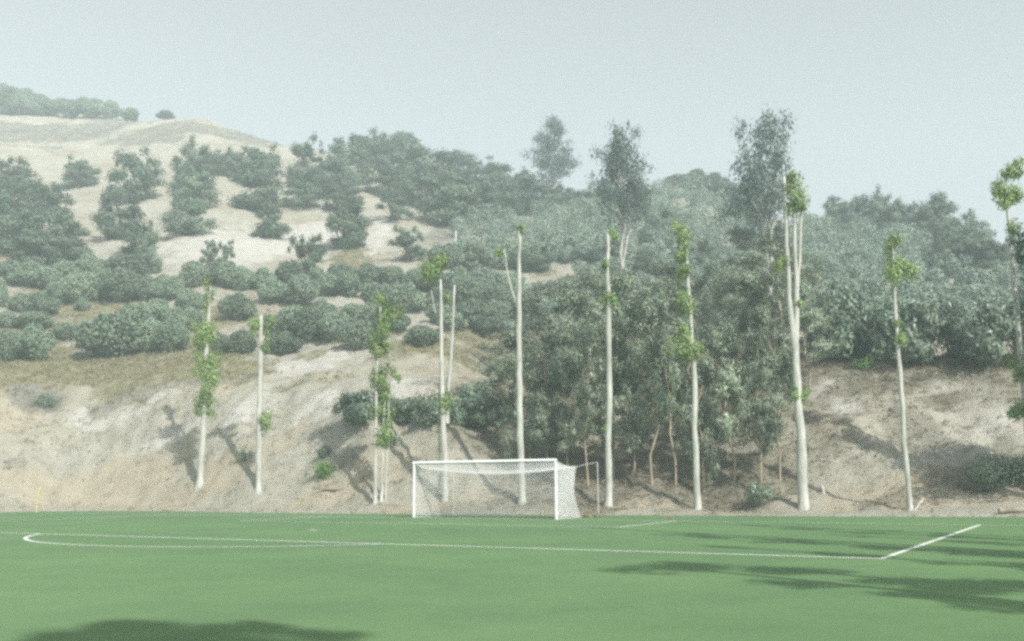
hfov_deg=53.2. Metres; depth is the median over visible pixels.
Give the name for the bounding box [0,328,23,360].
bush
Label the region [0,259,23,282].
bush
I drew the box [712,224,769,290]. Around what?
wood tree
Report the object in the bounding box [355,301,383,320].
bush
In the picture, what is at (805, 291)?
wood tree
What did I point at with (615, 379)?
wood tree
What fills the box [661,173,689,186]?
skyline bush
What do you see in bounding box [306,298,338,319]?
bush
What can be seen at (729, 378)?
wood tree
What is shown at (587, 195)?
orchard tree
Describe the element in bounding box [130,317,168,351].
bush
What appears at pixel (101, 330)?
bush
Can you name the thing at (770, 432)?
wood tree
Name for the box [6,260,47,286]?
bush
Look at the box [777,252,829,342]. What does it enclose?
wood tree
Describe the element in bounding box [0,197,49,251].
orchard tree
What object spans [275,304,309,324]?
bush
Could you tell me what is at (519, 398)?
tree
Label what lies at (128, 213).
orchard tree
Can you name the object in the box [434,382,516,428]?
broad shrub
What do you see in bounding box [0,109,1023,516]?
hillside
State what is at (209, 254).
sparse tree
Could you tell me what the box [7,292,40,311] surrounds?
bush
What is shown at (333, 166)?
orchard tree
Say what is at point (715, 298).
wood tree
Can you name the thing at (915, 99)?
sky
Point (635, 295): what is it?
wood tree
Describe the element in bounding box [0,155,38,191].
orchard tree
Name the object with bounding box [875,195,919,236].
orchard tree
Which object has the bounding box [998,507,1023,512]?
log
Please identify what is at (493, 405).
broad shrub
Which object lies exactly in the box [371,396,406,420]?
broad shrub
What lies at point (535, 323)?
wood tree
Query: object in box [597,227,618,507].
tree
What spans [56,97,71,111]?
bush
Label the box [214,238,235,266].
sparse tree
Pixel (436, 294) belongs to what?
bush
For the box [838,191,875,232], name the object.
orchard tree
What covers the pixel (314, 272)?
bush
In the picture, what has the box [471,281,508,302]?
bush
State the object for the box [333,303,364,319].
bush
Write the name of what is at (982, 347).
broad shrub
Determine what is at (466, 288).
bush
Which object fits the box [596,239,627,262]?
orchard tree
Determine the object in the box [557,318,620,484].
wood tree
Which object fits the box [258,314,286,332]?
bush
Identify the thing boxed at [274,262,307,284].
bush
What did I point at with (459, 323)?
bush
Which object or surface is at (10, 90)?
bush
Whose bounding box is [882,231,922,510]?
tree
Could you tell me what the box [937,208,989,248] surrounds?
orchard tree
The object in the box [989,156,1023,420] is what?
tree
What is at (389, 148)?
orchard tree
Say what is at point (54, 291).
bush
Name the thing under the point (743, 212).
orchard tree
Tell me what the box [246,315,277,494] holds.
tree
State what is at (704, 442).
wood tree
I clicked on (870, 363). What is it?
shrub
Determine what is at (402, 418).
broad shrub
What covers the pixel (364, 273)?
bush
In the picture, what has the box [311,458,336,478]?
shrub
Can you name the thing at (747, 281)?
wood tree
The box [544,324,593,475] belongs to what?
wood tree
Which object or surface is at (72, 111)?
bush
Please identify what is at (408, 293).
bush
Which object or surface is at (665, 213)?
orchard tree
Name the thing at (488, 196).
orchard tree
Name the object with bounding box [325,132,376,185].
orchard tree
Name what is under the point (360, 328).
bush
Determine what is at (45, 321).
bush
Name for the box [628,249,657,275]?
orchard tree
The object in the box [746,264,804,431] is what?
wood tree
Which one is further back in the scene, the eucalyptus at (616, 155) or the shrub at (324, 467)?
the eucalyptus at (616, 155)
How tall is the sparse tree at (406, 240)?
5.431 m
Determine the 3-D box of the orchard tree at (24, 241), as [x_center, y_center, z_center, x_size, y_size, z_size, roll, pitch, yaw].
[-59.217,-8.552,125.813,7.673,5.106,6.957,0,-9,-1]
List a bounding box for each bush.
[0,82,11,91]
[0,91,16,114]
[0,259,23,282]
[0,278,9,306]
[0,310,20,327]
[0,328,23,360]
[2,85,19,97]
[2,94,28,114]
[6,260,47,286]
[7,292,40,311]
[12,322,57,359]
[13,88,36,96]
[15,310,54,328]
[16,94,40,114]
[23,290,61,312]
[28,95,55,115]
[30,265,62,288]
[42,99,59,115]
[44,281,73,303]
[48,258,79,277]
[51,322,80,339]
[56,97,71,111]
[58,99,80,117]
[58,266,100,303]
[72,252,106,275]
[72,311,144,357]
[73,297,91,310]
[77,96,101,117]
[87,268,121,298]
[97,99,119,118]
[102,266,145,301]
[103,254,150,278]
[113,303,156,325]
[117,107,139,120]
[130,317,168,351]
[132,274,156,299]
[140,298,175,318]
[148,274,184,300]
[150,318,190,351]
[155,110,174,119]
[155,306,184,322]
[174,288,204,309]
[177,306,205,330]
[178,260,209,287]
[198,261,222,283]
[209,332,228,353]
[215,260,240,288]
[217,292,257,320]
[226,266,253,290]
[226,330,257,353]
[247,266,276,288]
[256,277,287,303]
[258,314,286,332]
[264,331,302,355]
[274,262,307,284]
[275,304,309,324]
[282,273,320,305]
[285,306,330,341]
[303,267,329,283]
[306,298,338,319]
[314,274,343,295]
[317,311,353,341]
[327,262,354,276]
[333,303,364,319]
[335,272,362,296]
[336,316,376,350]
[350,262,388,284]
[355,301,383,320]
[359,282,397,307]
[366,310,390,333]
[378,265,407,286]
[388,282,426,312]
[389,314,411,331]
[399,267,433,289]
[403,325,438,346]
[413,266,446,290]
[423,286,452,307]
[424,303,455,323]
[426,242,464,268]
[437,311,467,330]
[442,265,473,287]
[447,277,487,303]
[454,241,499,270]
[455,297,489,318]
[466,315,502,335]
[470,267,500,284]
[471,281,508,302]
[484,300,513,319]
[488,239,521,269]
[492,271,524,291]
[493,309,516,331]
[500,288,534,311]
[507,241,548,270]
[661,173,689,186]
[678,168,705,189]
[697,172,731,196]
[715,182,741,200]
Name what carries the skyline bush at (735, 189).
on the hillside
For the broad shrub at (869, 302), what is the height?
5.294 m
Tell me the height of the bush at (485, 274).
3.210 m
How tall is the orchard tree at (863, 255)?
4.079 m
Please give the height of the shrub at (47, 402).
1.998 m
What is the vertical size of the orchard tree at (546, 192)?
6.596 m
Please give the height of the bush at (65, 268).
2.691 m
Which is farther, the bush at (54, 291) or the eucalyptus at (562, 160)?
the eucalyptus at (562, 160)
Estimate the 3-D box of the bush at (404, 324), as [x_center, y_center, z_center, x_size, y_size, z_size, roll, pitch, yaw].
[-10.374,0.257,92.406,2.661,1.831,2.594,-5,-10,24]
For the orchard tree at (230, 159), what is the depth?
193.29 m
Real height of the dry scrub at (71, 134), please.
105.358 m
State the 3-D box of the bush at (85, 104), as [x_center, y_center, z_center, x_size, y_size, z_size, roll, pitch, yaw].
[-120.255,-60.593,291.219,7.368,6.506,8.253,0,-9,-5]
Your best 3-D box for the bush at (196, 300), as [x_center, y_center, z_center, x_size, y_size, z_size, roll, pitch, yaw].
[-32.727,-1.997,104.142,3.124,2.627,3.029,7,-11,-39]
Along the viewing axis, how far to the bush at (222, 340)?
82.61 m
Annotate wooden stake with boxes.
[913,498,923,510]
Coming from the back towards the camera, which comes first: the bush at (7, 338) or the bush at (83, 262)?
the bush at (83, 262)
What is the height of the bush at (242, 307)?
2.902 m
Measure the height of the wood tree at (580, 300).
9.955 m
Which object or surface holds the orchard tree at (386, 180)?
on the hillside
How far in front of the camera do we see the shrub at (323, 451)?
60.73 m
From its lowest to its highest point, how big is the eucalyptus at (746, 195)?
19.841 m
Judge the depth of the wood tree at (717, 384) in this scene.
56.62 m
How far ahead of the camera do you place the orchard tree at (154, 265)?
119.64 m
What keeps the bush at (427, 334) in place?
on the hillside
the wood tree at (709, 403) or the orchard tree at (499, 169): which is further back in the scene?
the orchard tree at (499, 169)
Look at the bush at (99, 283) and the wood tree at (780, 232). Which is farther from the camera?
the bush at (99, 283)
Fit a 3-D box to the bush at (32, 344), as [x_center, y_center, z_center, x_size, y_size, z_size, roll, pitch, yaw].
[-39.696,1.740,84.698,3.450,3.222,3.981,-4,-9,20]
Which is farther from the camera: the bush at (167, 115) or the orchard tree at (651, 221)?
the bush at (167, 115)
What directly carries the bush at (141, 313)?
on the hillside
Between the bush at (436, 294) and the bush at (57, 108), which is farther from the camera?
the bush at (57, 108)
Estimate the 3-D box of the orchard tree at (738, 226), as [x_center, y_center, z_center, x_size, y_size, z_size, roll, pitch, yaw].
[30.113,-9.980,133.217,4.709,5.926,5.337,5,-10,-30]
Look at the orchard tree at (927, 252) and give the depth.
121.85 m
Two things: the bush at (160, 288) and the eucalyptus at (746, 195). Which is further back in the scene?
the bush at (160, 288)
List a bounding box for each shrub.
[29,390,58,409]
[234,448,253,461]
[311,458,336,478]
[314,446,331,459]
[325,387,391,423]
[334,236,357,250]
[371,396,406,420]
[374,397,422,423]
[390,434,399,446]
[406,391,454,426]
[425,396,473,424]
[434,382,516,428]
[485,390,515,427]
[744,479,775,506]
[799,302,830,357]
[806,277,877,360]
[827,291,919,361]
[830,280,912,360]
[847,353,875,369]
[885,284,965,363]
[933,307,986,359]
[937,295,1023,364]
[955,452,1023,493]
[981,300,1023,363]
[999,452,1023,478]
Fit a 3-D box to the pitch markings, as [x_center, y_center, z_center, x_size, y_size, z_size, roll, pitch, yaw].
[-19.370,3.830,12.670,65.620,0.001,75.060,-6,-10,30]
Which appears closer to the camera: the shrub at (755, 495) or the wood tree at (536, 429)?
the shrub at (755, 495)
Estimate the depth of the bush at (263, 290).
103.65 m
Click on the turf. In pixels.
(184, 584)
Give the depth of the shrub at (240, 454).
63.19 m
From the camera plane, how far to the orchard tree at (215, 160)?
196.14 m
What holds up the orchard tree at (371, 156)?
on the hillside
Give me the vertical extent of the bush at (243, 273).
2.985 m
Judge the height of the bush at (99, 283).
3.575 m
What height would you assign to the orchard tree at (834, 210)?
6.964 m
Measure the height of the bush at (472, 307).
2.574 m
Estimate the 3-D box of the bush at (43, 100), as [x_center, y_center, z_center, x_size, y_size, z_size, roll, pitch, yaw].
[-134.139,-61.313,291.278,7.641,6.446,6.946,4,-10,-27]
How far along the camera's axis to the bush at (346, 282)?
107.79 m
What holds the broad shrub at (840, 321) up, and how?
on the hillside
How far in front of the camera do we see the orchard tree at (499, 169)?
215.60 m
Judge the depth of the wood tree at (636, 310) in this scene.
52.09 m
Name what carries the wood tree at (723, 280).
on the hillside
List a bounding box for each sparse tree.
[197,239,219,264]
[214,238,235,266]
[276,233,328,273]
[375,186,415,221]
[386,223,427,262]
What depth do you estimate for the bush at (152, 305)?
101.34 m
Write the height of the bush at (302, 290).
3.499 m
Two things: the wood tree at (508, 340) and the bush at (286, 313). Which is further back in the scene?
the bush at (286, 313)
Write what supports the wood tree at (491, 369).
on the hillside
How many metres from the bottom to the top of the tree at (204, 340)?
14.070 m
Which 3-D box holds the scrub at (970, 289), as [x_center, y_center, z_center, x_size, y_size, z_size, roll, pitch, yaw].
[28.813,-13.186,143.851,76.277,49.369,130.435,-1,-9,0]
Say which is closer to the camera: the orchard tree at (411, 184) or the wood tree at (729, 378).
the wood tree at (729, 378)
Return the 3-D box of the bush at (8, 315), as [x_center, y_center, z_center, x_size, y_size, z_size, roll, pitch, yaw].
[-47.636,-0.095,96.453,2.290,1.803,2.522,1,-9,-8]
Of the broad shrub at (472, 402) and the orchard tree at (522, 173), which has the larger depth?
the orchard tree at (522, 173)
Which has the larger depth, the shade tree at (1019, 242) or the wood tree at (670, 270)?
the wood tree at (670, 270)
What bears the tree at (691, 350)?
on the hillside
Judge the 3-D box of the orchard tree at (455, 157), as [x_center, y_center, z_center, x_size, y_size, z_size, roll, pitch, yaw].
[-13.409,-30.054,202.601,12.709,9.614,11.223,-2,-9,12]
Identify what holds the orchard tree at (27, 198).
on the hillside
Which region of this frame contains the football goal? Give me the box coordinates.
[412,459,598,519]
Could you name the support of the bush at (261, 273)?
on the hillside
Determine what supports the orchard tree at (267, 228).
on the hillside
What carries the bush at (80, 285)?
on the hillside
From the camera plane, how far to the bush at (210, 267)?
113.48 m
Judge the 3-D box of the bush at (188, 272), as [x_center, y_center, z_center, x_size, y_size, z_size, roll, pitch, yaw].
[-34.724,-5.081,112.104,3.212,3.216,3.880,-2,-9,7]
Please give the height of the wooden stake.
0.630 m
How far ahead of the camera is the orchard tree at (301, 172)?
189.12 m
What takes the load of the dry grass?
on the hillside
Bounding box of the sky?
[0,0,1023,244]
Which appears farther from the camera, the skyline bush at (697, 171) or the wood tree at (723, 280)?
the skyline bush at (697, 171)
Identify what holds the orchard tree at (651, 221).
on the hillside
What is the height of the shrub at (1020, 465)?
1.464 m
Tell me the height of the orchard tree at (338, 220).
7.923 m
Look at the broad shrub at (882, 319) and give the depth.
60.46 m
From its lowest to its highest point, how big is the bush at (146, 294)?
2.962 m
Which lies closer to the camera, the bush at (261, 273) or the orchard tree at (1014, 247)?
the bush at (261, 273)
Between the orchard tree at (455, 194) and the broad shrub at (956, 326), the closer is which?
the broad shrub at (956, 326)
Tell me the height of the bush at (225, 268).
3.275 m
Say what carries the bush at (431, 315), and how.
on the hillside
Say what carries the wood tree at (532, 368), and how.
on the hillside
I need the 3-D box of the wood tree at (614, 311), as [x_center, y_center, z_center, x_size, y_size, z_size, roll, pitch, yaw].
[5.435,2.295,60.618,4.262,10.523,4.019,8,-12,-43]
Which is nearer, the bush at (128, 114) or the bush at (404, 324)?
the bush at (404, 324)
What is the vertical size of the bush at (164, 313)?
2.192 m
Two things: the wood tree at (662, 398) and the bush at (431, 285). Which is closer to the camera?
the wood tree at (662, 398)
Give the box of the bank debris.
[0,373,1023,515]
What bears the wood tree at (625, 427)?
on the hillside
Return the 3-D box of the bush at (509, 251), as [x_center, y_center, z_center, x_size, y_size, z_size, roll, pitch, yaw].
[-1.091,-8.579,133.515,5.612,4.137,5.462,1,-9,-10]
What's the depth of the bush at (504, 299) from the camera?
105.12 m
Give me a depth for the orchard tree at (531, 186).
181.99 m
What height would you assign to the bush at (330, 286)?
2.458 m
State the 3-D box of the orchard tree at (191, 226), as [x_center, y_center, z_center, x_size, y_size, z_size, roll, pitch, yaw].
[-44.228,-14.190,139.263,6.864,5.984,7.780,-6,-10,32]
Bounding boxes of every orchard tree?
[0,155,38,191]
[0,173,49,223]
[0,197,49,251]
[0,230,66,265]
[17,175,76,218]
[19,204,74,243]
[46,219,94,259]
[58,152,102,188]
[88,189,147,239]
[100,143,166,201]
[115,218,161,254]
[133,222,164,273]
[157,195,220,235]
[165,161,222,208]
[168,133,219,183]
[208,148,230,174]
[216,146,249,176]
[226,162,283,210]
[228,141,284,187]
[249,199,292,238]
[278,175,324,208]
[282,131,331,183]
[307,157,357,194]
[319,178,365,210]
[323,195,374,248]
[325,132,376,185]
[343,126,388,166]
[349,227,369,246]
[359,161,410,197]
[370,130,425,167]
[385,136,443,186]
[396,169,441,207]
[414,163,483,226]
[415,147,474,186]
[443,151,493,179]
[455,166,505,219]
[466,161,517,194]
[470,177,532,215]
[498,175,545,214]
[503,165,540,195]
[521,240,557,271]
[533,182,580,212]
[560,190,600,212]
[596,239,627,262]
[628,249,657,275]
[637,211,667,243]
[657,201,676,235]
[688,237,716,267]
[724,220,757,257]
[733,196,760,228]
[821,194,852,231]
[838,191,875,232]
[838,249,875,278]
[858,184,894,234]
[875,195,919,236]
[907,201,945,246]
[913,190,961,248]
[915,240,966,274]
[932,231,988,265]
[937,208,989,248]
[961,220,1000,255]
[972,236,1009,270]
[1006,235,1022,265]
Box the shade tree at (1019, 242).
[1005,222,1023,332]
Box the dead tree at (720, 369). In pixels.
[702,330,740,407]
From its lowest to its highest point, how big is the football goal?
2.580 m
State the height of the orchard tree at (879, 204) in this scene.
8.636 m
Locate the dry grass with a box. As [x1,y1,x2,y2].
[0,244,882,517]
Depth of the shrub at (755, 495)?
47.32 m
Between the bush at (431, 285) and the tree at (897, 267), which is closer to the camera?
the tree at (897, 267)
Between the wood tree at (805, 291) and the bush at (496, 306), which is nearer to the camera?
the wood tree at (805, 291)
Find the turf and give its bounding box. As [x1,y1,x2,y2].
[0,511,1023,640]
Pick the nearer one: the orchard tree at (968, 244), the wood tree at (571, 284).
the wood tree at (571, 284)
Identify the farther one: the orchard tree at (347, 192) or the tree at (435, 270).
the orchard tree at (347, 192)
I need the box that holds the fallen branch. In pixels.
[316,478,354,490]
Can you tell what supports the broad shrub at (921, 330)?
on the hillside
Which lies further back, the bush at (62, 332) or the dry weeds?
the bush at (62, 332)
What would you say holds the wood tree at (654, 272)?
on the hillside
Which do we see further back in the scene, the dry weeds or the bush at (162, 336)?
the bush at (162, 336)
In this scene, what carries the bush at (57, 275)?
on the hillside
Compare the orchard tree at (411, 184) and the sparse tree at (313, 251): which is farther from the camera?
the orchard tree at (411, 184)
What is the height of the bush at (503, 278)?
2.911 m
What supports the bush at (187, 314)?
on the hillside
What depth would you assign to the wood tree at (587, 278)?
79.66 m
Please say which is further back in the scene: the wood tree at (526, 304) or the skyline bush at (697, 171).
the skyline bush at (697, 171)
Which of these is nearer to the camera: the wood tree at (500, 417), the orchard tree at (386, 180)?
the wood tree at (500, 417)
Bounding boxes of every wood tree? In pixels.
[469,355,526,456]
[471,342,507,395]
[488,321,544,408]
[498,337,566,473]
[502,281,556,370]
[506,312,571,426]
[524,345,572,475]
[526,277,604,353]
[537,288,601,437]
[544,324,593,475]
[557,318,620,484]
[559,266,613,372]
[572,273,629,436]
[586,263,656,349]
[587,309,645,479]
[602,268,668,439]
[611,318,652,480]
[613,295,682,485]
[627,259,677,345]
[630,274,700,439]
[643,314,704,485]
[649,295,719,428]
[653,261,720,365]
[662,330,726,492]
[686,260,745,366]
[687,319,761,436]
[696,319,761,483]
[708,250,779,348]
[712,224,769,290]
[712,268,779,435]
[725,303,789,481]
[744,226,809,353]
[746,219,803,291]
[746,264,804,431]
[747,316,809,479]
[775,279,833,388]
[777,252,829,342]
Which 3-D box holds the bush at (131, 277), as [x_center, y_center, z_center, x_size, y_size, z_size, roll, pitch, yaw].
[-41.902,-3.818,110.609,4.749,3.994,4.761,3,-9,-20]
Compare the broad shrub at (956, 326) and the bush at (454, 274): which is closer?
the broad shrub at (956, 326)
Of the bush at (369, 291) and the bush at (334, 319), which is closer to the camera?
the bush at (334, 319)
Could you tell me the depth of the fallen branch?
58.09 m
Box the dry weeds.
[0,373,1023,514]
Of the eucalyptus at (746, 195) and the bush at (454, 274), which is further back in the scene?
the bush at (454, 274)
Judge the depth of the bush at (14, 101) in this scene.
287.18 m
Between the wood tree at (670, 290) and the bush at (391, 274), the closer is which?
the wood tree at (670, 290)
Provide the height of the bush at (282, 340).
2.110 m
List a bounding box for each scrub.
[0,118,493,486]
[448,174,1023,335]
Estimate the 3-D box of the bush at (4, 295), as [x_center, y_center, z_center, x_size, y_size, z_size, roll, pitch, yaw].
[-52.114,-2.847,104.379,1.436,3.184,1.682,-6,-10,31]
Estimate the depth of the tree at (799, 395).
48.06 m
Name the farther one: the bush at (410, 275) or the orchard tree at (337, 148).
the orchard tree at (337, 148)
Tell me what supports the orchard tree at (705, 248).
on the hillside
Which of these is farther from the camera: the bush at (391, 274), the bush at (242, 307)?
the bush at (391, 274)
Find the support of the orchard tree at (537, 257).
on the hillside
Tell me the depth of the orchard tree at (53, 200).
157.70 m
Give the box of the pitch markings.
[0,513,1023,558]
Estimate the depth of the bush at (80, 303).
107.67 m
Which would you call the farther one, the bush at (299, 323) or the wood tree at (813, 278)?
the bush at (299, 323)
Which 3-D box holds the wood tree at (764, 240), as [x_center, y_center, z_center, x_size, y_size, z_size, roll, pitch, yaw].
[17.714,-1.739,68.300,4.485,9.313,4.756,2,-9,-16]
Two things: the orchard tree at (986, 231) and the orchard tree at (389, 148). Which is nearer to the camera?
the orchard tree at (986, 231)
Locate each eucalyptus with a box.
[518,112,584,195]
[584,118,655,299]
[712,102,808,294]
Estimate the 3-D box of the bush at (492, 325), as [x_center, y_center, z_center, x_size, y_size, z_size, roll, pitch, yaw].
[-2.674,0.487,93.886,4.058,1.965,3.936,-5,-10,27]
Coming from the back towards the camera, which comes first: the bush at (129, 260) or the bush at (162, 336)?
the bush at (129, 260)
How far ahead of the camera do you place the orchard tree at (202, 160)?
179.87 m
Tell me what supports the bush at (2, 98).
on the hillside
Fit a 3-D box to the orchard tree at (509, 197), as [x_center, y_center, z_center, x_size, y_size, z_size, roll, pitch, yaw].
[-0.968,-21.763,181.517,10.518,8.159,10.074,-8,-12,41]
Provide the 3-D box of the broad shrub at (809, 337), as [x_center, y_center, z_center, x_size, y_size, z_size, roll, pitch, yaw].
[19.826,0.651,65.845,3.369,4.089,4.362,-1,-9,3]
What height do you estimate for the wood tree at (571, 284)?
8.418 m
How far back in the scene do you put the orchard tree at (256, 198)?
163.37 m
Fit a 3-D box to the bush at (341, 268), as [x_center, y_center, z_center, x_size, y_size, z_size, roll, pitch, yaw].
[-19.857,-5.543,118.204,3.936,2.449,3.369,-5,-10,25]
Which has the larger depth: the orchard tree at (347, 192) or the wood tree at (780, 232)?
the orchard tree at (347, 192)
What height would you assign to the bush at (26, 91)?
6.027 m
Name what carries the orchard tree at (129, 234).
on the hillside
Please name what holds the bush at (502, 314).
on the hillside
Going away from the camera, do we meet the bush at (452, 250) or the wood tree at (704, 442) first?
the wood tree at (704, 442)
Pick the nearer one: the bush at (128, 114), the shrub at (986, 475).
the shrub at (986, 475)
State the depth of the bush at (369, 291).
101.31 m
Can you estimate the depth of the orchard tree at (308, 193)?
165.93 m
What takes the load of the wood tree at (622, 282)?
on the hillside
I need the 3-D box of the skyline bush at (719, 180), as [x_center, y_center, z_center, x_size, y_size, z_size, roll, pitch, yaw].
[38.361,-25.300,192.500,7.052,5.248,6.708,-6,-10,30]
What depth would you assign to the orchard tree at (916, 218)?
147.41 m
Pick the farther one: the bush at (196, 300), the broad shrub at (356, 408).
the bush at (196, 300)
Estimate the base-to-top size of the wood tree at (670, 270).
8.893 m
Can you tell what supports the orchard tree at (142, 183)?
on the hillside
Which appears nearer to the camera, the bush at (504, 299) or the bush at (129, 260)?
the bush at (504, 299)
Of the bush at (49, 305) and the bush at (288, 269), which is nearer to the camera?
the bush at (49, 305)
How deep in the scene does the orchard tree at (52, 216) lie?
134.35 m
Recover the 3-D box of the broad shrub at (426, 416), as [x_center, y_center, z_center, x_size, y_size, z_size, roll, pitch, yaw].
[-4.936,5.254,60.432,2.490,2.196,3.019,7,-12,-40]
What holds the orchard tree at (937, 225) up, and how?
on the hillside
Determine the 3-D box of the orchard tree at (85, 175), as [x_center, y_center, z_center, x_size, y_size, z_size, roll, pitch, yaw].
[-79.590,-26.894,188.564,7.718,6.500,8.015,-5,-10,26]
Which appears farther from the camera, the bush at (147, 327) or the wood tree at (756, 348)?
the bush at (147, 327)
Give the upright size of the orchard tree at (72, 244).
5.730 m
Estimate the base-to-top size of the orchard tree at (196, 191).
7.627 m
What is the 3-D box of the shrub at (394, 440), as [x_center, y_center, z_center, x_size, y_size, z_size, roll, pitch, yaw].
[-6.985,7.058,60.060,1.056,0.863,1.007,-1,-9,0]
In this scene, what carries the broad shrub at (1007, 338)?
on the hillside
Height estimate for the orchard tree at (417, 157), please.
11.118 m
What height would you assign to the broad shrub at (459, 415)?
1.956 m
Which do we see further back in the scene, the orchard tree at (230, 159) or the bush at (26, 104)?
the bush at (26, 104)
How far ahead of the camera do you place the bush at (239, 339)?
82.25 m
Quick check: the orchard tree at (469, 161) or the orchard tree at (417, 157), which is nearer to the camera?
the orchard tree at (417, 157)
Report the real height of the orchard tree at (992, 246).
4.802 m
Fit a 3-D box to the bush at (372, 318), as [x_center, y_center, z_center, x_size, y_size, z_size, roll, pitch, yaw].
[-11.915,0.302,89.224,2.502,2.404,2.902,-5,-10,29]
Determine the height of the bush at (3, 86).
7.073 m
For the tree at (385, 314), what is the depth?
56.40 m
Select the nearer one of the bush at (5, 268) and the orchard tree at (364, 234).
the bush at (5, 268)
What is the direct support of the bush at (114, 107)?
on the hillside
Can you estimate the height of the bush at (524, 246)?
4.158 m
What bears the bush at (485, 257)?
on the hillside

